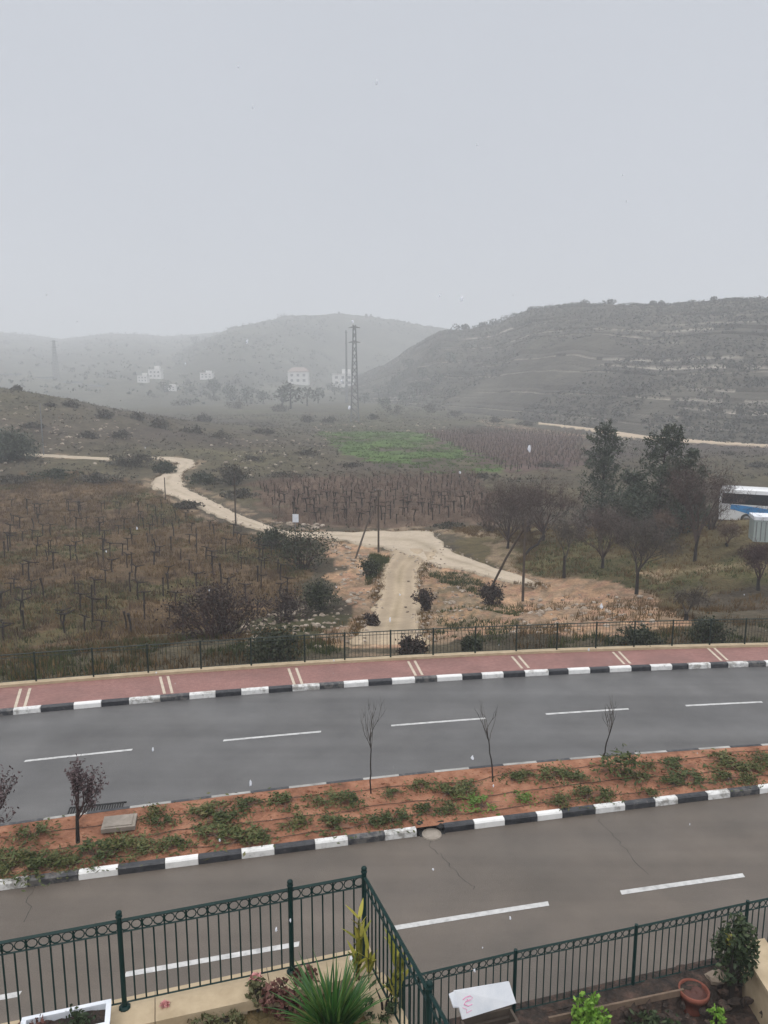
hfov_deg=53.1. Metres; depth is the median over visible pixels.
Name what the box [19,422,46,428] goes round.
scrub bush
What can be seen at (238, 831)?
shrub
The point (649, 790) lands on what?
shrub
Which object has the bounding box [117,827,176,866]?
shrub
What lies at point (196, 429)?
scrub bush
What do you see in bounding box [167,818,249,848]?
shrub
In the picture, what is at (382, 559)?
bush
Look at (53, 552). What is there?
grapevine
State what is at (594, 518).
bare tree
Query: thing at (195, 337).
distant tree
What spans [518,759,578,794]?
shrub
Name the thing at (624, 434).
path
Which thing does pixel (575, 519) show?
thicket bush
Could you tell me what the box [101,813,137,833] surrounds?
concrete slab
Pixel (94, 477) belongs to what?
bush
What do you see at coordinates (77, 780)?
plum tree
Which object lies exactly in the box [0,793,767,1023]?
road
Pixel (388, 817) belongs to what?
shrub
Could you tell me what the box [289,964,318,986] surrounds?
garden shrub
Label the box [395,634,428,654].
bush
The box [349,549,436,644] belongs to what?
dirt track
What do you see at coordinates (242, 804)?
shrub
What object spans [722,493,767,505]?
side windows
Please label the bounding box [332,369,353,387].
house
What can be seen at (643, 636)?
bush
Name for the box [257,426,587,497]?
vineyard
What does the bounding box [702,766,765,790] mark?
shrub
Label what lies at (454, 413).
scrub bush
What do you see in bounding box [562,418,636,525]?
evergreen tree
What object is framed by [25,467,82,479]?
bush
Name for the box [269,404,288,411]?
scrub bush
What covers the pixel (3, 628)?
grapevine
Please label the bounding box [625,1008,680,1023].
garden shrub
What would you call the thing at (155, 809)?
shrub
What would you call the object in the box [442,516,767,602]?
grass
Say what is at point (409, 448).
grass
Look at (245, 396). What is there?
distant tree
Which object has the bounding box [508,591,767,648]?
grass
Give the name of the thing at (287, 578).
grapevine
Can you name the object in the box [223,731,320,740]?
road marking
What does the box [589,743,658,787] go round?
shrub
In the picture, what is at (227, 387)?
distant tree
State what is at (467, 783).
shrub
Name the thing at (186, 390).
distant tree
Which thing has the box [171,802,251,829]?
shrub
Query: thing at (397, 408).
scrub bush
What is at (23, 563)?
grapevine
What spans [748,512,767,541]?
container
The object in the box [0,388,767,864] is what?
ground
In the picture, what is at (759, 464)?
scrub bush
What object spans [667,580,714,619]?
bare tree
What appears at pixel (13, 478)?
bush
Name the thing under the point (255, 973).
pink flower
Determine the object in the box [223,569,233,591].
grapevine
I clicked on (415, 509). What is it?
grapevine
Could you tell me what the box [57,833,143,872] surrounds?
shrub
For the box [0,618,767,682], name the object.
street fence
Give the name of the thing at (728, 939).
garden shrub
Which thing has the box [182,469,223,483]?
bush
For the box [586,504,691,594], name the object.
bare tree
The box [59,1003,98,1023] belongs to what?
planter plant
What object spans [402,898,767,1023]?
garden railing
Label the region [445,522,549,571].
grass
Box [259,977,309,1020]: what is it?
garden shrub
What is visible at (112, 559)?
grapevine
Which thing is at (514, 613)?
grass
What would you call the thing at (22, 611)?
grapevine
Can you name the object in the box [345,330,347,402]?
power pylon
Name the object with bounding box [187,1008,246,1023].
garden shrub
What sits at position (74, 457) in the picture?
path
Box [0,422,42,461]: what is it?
bush
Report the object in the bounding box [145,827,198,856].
shrub
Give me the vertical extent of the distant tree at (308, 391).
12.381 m
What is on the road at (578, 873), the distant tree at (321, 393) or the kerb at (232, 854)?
the kerb at (232, 854)
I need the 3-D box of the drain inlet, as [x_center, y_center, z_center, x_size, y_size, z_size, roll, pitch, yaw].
[1.095,7.450,18.153,0.682,0.230,0.505,-2,10,-11]
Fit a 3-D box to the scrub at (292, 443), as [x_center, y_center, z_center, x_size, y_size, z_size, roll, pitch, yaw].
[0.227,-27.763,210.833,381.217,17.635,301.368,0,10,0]
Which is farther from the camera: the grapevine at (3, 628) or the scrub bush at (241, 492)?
the scrub bush at (241, 492)
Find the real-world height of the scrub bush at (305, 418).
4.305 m
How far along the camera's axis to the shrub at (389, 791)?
19.44 m
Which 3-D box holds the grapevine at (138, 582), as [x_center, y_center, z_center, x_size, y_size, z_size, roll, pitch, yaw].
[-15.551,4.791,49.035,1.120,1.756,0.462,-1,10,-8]
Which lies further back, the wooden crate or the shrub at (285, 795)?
the shrub at (285, 795)
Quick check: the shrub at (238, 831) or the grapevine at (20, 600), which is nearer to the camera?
the shrub at (238, 831)
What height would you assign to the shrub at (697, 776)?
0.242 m
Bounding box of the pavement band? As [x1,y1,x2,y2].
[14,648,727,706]
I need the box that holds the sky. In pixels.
[0,0,767,338]
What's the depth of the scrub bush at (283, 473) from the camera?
115.28 m
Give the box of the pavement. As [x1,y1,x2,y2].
[0,647,767,708]
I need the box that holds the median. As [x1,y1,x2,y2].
[0,745,767,878]
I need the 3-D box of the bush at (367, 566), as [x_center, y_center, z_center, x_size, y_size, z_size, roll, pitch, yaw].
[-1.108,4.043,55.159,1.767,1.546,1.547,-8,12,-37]
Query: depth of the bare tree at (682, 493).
53.25 m
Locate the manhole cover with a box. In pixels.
[422,828,441,840]
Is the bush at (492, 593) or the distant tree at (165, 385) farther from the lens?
the distant tree at (165, 385)
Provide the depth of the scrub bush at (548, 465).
132.99 m
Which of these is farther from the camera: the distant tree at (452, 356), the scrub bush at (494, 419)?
the distant tree at (452, 356)
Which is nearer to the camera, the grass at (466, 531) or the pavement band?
the pavement band
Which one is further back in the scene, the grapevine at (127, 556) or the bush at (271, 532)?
the bush at (271, 532)
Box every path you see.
[19,453,109,459]
[538,422,767,446]
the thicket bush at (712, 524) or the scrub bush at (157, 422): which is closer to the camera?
the thicket bush at (712, 524)
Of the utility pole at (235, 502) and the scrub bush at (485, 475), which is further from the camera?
the scrub bush at (485, 475)
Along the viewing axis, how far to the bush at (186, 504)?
88.21 m
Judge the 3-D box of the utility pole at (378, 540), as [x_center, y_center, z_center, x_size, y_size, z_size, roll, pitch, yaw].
[-1.508,1.185,63.140,0.638,5.730,4.516,6,11,30]
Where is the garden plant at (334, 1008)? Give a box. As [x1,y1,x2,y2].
[263,948,394,1023]
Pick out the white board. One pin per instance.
(472, 1001)
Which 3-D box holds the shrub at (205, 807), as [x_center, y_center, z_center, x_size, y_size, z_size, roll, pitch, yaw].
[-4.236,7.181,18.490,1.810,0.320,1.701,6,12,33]
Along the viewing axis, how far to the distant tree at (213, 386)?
541.68 m
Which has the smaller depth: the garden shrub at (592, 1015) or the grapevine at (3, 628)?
the garden shrub at (592, 1015)
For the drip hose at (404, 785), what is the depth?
19.81 m
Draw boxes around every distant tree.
[156,380,171,391]
[178,382,194,394]
[190,336,199,342]
[207,377,220,395]
[222,385,237,398]
[239,385,253,402]
[257,390,269,401]
[273,386,289,404]
[279,381,300,408]
[299,387,318,405]
[311,388,324,402]
[327,382,340,394]
[377,396,390,408]
[444,352,455,361]
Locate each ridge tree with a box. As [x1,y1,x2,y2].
[450,324,462,329]
[462,324,469,328]
[489,318,501,324]
[602,299,616,303]
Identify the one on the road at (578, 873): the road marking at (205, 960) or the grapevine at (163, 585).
the road marking at (205, 960)
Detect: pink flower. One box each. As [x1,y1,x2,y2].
[159,999,169,1008]
[249,971,263,984]
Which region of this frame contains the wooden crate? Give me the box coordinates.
[460,1005,519,1023]
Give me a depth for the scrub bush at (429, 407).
377.44 m
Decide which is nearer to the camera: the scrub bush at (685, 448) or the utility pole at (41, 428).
the utility pole at (41, 428)
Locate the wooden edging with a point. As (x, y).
(637, 1001)
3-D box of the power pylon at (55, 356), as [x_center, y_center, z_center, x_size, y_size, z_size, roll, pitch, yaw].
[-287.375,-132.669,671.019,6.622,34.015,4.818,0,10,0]
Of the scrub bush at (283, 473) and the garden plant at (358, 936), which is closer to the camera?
the garden plant at (358, 936)
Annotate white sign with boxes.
[292,514,298,568]
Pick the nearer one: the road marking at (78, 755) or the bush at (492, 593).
the road marking at (78, 755)
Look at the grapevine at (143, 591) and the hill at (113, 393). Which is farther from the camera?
the hill at (113, 393)
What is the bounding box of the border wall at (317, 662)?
[0,643,767,687]
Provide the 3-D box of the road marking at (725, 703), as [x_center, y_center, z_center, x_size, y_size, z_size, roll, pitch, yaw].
[11.145,6.282,25.175,2.659,0.001,0.115,-1,10,-6]
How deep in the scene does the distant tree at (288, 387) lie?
425.29 m
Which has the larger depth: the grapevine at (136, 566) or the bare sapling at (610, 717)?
the grapevine at (136, 566)
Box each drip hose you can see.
[6,750,765,836]
[15,775,760,864]
[35,766,761,851]
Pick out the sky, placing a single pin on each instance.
(341, 191)
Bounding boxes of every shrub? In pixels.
[0,815,75,849]
[0,834,59,882]
[0,841,26,859]
[0,858,31,884]
[3,847,74,891]
[22,842,88,874]
[45,849,97,878]
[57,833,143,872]
[85,827,152,872]
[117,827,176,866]
[133,802,179,823]
[136,811,191,832]
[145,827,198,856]
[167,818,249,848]
[169,792,242,830]
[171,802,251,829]
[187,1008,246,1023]
[204,816,279,860]
[219,792,272,818]
[240,826,280,846]
[244,975,268,1011]
[255,787,327,812]
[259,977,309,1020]
[269,806,326,835]
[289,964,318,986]
[297,783,361,813]
[301,807,368,843]
[331,785,378,811]
[345,812,395,830]
[364,804,435,832]
[365,979,402,1023]
[376,785,407,801]
[394,775,439,799]
[401,797,454,820]
[419,798,471,819]
[426,777,479,804]
[449,776,493,797]
[451,791,509,815]
[488,768,525,784]
[504,788,543,806]
[508,766,546,783]
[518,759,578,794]
[536,788,583,810]
[552,765,598,785]
[558,781,623,807]
[571,991,586,1023]
[574,784,626,802]
[578,991,611,1023]
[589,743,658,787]
[599,981,762,1023]
[621,767,653,783]
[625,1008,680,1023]
[631,785,663,798]
[643,761,658,771]
[645,756,705,778]
[646,764,721,789]
[654,774,693,793]
[686,745,755,775]
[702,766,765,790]
[707,1003,726,1023]
[710,911,759,1011]
[723,933,731,950]
[725,755,767,775]
[734,769,766,787]
[741,749,767,768]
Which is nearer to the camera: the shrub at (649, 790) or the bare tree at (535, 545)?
the shrub at (649, 790)
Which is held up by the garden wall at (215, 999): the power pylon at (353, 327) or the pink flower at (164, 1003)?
the pink flower at (164, 1003)
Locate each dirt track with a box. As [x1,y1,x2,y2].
[150,457,536,588]
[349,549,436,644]
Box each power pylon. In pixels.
[50,340,59,379]
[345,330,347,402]
[348,325,359,421]
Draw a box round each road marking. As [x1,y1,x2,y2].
[0,991,21,999]
[24,749,131,761]
[125,942,298,976]
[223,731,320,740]
[391,718,483,725]
[392,901,548,930]
[546,708,628,714]
[620,873,744,894]
[686,701,762,705]
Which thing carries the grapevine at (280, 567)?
on the ground at (490, 550)
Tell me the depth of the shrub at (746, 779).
20.01 m
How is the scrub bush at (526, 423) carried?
on the ground at (490, 550)
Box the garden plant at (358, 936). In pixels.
[341,899,377,981]
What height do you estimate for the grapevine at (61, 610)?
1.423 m
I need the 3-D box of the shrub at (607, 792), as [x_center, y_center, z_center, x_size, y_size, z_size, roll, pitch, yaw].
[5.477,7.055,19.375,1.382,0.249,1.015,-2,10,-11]
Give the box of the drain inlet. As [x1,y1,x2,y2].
[416,820,444,836]
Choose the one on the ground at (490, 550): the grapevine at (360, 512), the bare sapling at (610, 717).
the grapevine at (360, 512)
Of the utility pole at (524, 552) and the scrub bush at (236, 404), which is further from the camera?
the scrub bush at (236, 404)
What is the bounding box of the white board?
[449,981,515,1019]
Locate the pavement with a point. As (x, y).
(56, 693)
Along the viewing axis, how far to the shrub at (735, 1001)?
11.14 m
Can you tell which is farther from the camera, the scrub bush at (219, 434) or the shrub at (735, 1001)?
the scrub bush at (219, 434)
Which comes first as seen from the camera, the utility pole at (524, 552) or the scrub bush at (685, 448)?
the utility pole at (524, 552)
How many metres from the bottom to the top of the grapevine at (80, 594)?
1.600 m
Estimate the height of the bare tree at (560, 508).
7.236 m
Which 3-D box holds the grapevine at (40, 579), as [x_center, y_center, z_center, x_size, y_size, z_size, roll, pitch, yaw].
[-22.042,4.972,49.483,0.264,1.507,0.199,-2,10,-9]
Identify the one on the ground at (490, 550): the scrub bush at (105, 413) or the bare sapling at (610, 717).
the scrub bush at (105, 413)
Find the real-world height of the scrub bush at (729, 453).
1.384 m
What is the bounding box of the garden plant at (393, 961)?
[383,928,411,1003]
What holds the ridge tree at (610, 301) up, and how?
on the hill at (538, 373)
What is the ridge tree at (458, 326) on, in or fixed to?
on the hill at (538, 373)
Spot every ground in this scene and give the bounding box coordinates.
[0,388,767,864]
[206,988,367,1023]
[437,957,759,1023]
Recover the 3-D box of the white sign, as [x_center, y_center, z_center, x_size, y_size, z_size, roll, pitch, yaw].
[-6.655,2.359,58.148,0.456,4.468,0.085,0,10,0]
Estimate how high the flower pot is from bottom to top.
0.435 m
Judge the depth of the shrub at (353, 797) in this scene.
19.02 m
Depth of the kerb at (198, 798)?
20.18 m
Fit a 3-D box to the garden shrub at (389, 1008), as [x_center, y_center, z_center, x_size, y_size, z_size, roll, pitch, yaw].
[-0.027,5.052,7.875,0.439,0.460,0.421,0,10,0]
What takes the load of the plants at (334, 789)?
on the median
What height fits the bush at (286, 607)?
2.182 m
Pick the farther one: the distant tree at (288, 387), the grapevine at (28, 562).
the distant tree at (288, 387)
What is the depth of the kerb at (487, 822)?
18.86 m
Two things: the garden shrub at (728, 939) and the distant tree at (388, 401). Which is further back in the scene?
the distant tree at (388, 401)
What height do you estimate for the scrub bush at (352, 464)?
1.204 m
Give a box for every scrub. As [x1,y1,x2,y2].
[0,332,362,405]
[0,387,767,553]
[120,314,444,400]
[322,296,767,443]
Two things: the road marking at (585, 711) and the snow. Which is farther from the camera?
the road marking at (585, 711)
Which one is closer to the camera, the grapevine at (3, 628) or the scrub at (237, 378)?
the grapevine at (3, 628)
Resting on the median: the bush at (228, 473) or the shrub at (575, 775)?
the shrub at (575, 775)
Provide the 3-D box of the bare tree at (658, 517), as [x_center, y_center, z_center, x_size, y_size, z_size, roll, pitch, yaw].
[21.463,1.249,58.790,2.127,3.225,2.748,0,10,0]
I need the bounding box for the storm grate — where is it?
[65,801,126,814]
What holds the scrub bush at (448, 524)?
on the ground at (490, 550)
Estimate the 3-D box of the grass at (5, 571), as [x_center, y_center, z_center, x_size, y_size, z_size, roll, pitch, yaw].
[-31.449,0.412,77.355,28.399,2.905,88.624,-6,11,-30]
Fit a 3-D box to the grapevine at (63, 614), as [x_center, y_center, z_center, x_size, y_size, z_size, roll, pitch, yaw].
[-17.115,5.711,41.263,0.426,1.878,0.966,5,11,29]
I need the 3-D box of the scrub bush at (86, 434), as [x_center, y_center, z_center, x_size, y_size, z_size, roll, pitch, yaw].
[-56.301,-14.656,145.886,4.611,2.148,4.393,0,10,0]
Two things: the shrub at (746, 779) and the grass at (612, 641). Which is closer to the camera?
the shrub at (746, 779)
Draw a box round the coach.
[718,485,767,519]
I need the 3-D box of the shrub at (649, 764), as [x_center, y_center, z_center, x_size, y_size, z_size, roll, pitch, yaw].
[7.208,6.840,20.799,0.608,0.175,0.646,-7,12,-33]
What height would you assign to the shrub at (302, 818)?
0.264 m
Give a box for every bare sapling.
[360,698,386,793]
[478,699,497,781]
[602,693,615,762]
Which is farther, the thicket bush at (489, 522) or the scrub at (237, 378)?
the scrub at (237, 378)
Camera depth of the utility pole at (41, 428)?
126.80 m
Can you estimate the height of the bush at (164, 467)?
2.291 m
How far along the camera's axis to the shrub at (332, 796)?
19.08 m
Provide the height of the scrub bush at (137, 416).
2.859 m
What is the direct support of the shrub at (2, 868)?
on the median
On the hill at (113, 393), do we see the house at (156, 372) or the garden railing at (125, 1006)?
the house at (156, 372)
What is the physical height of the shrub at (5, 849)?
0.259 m
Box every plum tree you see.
[0,764,21,822]
[64,754,108,843]
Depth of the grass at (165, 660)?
31.26 m
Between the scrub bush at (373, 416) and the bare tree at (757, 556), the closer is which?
the bare tree at (757, 556)
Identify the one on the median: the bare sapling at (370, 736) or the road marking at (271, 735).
the bare sapling at (370, 736)
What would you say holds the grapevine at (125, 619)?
on the ground at (490, 550)
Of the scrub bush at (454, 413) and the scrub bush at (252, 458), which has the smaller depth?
the scrub bush at (252, 458)
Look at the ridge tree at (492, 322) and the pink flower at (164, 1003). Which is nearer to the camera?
the pink flower at (164, 1003)
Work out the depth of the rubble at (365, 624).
56.31 m
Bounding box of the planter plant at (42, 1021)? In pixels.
[18,1013,59,1023]
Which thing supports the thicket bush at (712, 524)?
on the ground at (490, 550)
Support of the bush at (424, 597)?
on the ground at (490, 550)
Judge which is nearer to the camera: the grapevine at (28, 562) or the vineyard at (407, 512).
the grapevine at (28, 562)
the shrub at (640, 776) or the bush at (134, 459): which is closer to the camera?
the shrub at (640, 776)
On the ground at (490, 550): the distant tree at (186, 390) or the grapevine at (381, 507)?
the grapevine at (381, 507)
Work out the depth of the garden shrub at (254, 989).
8.04 m
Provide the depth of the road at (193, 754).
23.20 m
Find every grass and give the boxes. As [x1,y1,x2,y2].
[0,471,309,651]
[0,623,340,680]
[150,455,550,642]
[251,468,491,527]
[318,429,517,473]
[423,567,490,596]
[428,602,525,644]
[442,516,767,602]
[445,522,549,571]
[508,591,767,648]
[547,620,767,647]
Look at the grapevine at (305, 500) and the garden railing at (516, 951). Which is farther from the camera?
the grapevine at (305, 500)
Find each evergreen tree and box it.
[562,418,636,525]
[599,469,654,531]
[616,422,699,540]
[648,448,717,533]
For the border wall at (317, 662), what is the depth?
28.54 m
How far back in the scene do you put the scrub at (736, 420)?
315.33 m
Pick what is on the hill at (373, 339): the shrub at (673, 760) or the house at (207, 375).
the house at (207, 375)
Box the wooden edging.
[548,988,683,1022]
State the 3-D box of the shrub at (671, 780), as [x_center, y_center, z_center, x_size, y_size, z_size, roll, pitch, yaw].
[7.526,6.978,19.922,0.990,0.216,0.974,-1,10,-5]
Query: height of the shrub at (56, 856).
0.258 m
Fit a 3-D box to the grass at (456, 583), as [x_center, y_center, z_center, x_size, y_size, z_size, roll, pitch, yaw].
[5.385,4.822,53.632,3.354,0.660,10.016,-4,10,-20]
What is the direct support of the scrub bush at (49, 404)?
on the ground at (490, 550)
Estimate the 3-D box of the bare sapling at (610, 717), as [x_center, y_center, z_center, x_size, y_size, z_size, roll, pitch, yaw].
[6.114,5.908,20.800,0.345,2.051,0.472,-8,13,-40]
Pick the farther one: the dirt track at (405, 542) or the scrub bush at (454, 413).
the scrub bush at (454, 413)
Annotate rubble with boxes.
[0,401,657,647]
[150,456,546,642]
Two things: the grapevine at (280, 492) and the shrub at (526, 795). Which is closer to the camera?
the shrub at (526, 795)
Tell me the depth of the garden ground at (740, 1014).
11.25 m
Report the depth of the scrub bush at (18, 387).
191.45 m
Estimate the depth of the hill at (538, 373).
351.67 m
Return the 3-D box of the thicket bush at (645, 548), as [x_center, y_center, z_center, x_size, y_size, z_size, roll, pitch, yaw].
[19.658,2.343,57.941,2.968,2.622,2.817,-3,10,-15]
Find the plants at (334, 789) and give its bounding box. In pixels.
[0,748,767,870]
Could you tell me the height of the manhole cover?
0.030 m
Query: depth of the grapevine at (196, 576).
52.67 m
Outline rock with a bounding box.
[704,969,725,985]
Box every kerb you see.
[0,660,767,715]
[0,744,767,825]
[0,826,416,890]
[443,784,767,832]
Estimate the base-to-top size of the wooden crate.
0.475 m
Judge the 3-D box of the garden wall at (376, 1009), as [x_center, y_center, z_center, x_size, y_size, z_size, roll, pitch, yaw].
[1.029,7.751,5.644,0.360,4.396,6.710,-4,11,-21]
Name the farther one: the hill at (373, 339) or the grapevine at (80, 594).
the hill at (373, 339)
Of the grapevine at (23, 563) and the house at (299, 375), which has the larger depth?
the house at (299, 375)
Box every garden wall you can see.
[2,946,378,1023]
[353,972,407,1023]
[435,956,737,1023]
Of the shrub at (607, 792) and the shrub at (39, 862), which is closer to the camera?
the shrub at (39, 862)
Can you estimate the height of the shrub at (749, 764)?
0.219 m
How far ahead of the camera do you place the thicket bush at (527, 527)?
72.82 m
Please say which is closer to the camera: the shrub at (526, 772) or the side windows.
the shrub at (526, 772)
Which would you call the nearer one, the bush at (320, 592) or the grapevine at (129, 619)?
the grapevine at (129, 619)
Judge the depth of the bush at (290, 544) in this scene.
57.80 m
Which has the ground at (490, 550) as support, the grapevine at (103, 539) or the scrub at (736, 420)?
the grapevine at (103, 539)
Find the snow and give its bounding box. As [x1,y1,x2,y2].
[46,65,765,971]
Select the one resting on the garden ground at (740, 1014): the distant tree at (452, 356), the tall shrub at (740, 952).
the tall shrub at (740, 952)
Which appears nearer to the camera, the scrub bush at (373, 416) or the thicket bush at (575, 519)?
the thicket bush at (575, 519)
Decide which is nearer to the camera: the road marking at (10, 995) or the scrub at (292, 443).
the road marking at (10, 995)
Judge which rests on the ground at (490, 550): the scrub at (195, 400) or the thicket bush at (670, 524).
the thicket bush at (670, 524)
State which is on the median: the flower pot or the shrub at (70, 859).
the shrub at (70, 859)
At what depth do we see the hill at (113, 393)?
769.30 m
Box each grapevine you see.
[0,621,14,640]
[4,528,14,550]
[8,574,18,589]
[14,590,30,616]
[15,583,33,607]
[16,557,27,575]
[21,610,24,628]
[22,557,38,579]
[39,578,44,598]
[47,548,58,563]
[54,602,71,624]
[56,605,74,632]
[64,538,75,560]
[73,589,90,608]
[79,612,89,630]
[86,592,103,621]
[89,574,102,593]
[94,618,107,632]
[98,535,104,550]
[106,552,119,571]
[123,549,134,567]
[123,611,126,628]
[126,612,131,631]
[130,560,144,582]
[131,576,148,599]
[137,583,150,603]
[149,544,159,564]
[162,577,163,596]
[192,566,204,584]
[201,543,210,559]
[218,563,221,581]
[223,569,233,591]
[239,579,251,601]
[275,559,287,579]
[278,489,289,502]
[281,575,295,591]
[300,492,309,511]
[354,508,364,525]
[374,499,385,519]
[397,494,405,514]
[411,506,418,520]
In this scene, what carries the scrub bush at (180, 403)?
on the ground at (490, 550)
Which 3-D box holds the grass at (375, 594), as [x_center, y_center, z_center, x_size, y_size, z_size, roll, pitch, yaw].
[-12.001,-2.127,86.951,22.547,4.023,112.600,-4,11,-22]
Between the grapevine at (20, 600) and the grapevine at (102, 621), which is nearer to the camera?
the grapevine at (102, 621)
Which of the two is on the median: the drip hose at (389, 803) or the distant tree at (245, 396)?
the drip hose at (389, 803)
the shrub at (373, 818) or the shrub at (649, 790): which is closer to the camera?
the shrub at (373, 818)
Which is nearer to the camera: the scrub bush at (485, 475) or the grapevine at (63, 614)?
the grapevine at (63, 614)
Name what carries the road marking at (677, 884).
on the road at (578, 873)
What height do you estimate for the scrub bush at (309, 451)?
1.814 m
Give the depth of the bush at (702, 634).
31.07 m
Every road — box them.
[0,666,767,823]
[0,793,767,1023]
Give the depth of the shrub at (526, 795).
19.14 m
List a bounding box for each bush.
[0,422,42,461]
[0,474,36,484]
[9,384,22,390]
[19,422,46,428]
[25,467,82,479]
[42,402,55,406]
[62,399,80,407]
[72,471,123,483]
[75,429,100,438]
[94,409,114,417]
[98,450,163,467]
[108,428,132,439]
[129,410,146,419]
[146,417,171,428]
[151,460,176,473]
[153,572,274,642]
[169,397,190,405]
[173,499,204,509]
[178,424,205,433]
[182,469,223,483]
[193,412,212,421]
[204,430,235,439]
[213,461,250,485]
[219,488,261,498]
[224,399,247,408]
[238,618,305,663]
[242,455,266,460]
[247,518,289,549]
[252,427,274,433]
[254,582,318,622]
[258,517,339,571]
[266,471,303,477]
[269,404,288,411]
[293,448,320,455]
[294,575,342,611]
[299,414,315,422]
[320,416,337,422]
[337,462,363,467]
[356,557,380,577]
[362,611,380,625]
[364,552,390,584]
[366,412,379,419]
[375,404,413,414]
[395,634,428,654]
[410,586,438,610]
[415,403,441,412]
[434,520,465,529]
[447,410,464,415]
[460,634,486,650]
[464,471,501,478]
[474,503,503,531]
[476,577,506,604]
[483,416,503,422]
[503,509,554,532]
[515,420,535,425]
[534,461,562,467]
[567,502,596,529]
[605,622,669,646]
[606,512,636,543]
[626,531,658,555]
[641,507,691,538]
[673,446,694,449]
[682,612,741,643]
[693,500,730,529]
[712,450,745,455]
[745,462,767,467]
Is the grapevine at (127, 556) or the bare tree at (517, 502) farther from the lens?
the bare tree at (517, 502)
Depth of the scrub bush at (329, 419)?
291.80 m
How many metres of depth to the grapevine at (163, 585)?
49.74 m
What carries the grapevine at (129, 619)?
on the ground at (490, 550)
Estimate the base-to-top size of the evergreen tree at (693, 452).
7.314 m
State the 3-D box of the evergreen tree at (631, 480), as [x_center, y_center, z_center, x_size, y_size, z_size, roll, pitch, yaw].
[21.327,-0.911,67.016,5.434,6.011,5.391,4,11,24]
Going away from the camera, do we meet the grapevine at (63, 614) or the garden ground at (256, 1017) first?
the garden ground at (256, 1017)
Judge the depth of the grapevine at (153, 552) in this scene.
58.84 m
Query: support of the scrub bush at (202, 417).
on the ground at (490, 550)
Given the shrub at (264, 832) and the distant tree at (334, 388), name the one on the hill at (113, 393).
the distant tree at (334, 388)
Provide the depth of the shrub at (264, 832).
17.52 m
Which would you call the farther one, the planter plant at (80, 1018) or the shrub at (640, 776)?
the shrub at (640, 776)
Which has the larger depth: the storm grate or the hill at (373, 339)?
the hill at (373, 339)
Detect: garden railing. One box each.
[0,866,366,1023]
[364,877,449,1023]
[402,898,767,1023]
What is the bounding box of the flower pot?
[678,978,709,1016]
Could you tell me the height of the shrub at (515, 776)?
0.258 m
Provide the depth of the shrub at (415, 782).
19.69 m
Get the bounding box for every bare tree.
[461,466,553,548]
[487,464,590,540]
[525,502,555,554]
[548,514,590,577]
[565,501,638,567]
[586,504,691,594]
[652,506,679,544]
[653,449,767,561]
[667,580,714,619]
[717,517,743,546]
[732,538,767,590]
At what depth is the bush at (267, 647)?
29.41 m
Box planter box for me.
[20,999,110,1023]
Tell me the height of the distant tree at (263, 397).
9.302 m
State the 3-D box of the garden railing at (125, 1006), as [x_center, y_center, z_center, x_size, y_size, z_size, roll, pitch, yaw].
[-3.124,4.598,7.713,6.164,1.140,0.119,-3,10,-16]
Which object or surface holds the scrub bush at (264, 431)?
on the ground at (490, 550)
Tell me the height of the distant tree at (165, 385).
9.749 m
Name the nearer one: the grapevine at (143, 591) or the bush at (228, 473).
the grapevine at (143, 591)
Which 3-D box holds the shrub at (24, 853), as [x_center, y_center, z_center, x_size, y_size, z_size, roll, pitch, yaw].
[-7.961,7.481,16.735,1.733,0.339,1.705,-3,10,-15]
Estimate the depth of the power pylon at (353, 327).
296.67 m
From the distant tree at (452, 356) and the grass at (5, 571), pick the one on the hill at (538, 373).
the distant tree at (452, 356)
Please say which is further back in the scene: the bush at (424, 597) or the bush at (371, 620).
the bush at (424, 597)
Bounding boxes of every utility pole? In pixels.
[39,403,43,453]
[234,476,236,525]
[354,489,382,558]
[491,518,525,601]
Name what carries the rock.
on the garden ground at (740, 1014)
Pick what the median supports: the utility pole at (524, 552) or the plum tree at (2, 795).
the plum tree at (2, 795)
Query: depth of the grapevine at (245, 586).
48.97 m
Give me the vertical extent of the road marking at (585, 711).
0.001 m
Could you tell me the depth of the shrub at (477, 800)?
18.87 m
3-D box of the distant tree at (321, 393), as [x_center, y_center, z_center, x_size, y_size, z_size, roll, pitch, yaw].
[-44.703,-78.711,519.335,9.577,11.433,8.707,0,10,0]
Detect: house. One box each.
[137,373,149,382]
[148,366,163,378]
[165,384,177,390]
[200,371,213,379]
[287,367,309,384]
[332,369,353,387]
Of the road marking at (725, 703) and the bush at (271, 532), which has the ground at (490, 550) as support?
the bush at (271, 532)
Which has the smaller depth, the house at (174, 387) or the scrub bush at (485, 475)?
the scrub bush at (485, 475)
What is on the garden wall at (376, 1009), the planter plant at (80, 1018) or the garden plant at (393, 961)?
the garden plant at (393, 961)
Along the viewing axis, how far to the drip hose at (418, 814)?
18.52 m
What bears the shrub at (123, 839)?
on the median
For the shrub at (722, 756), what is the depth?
20.87 m
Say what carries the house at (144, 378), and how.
on the hill at (113, 393)
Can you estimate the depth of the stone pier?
11.18 m
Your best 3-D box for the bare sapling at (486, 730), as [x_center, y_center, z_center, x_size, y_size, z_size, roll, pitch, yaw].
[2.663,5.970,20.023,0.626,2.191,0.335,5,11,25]
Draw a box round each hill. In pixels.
[0,332,363,407]
[170,313,445,393]
[328,297,767,443]
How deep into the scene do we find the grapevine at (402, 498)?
84.85 m
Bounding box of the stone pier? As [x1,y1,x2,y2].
[741,938,767,1023]
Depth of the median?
19.07 m

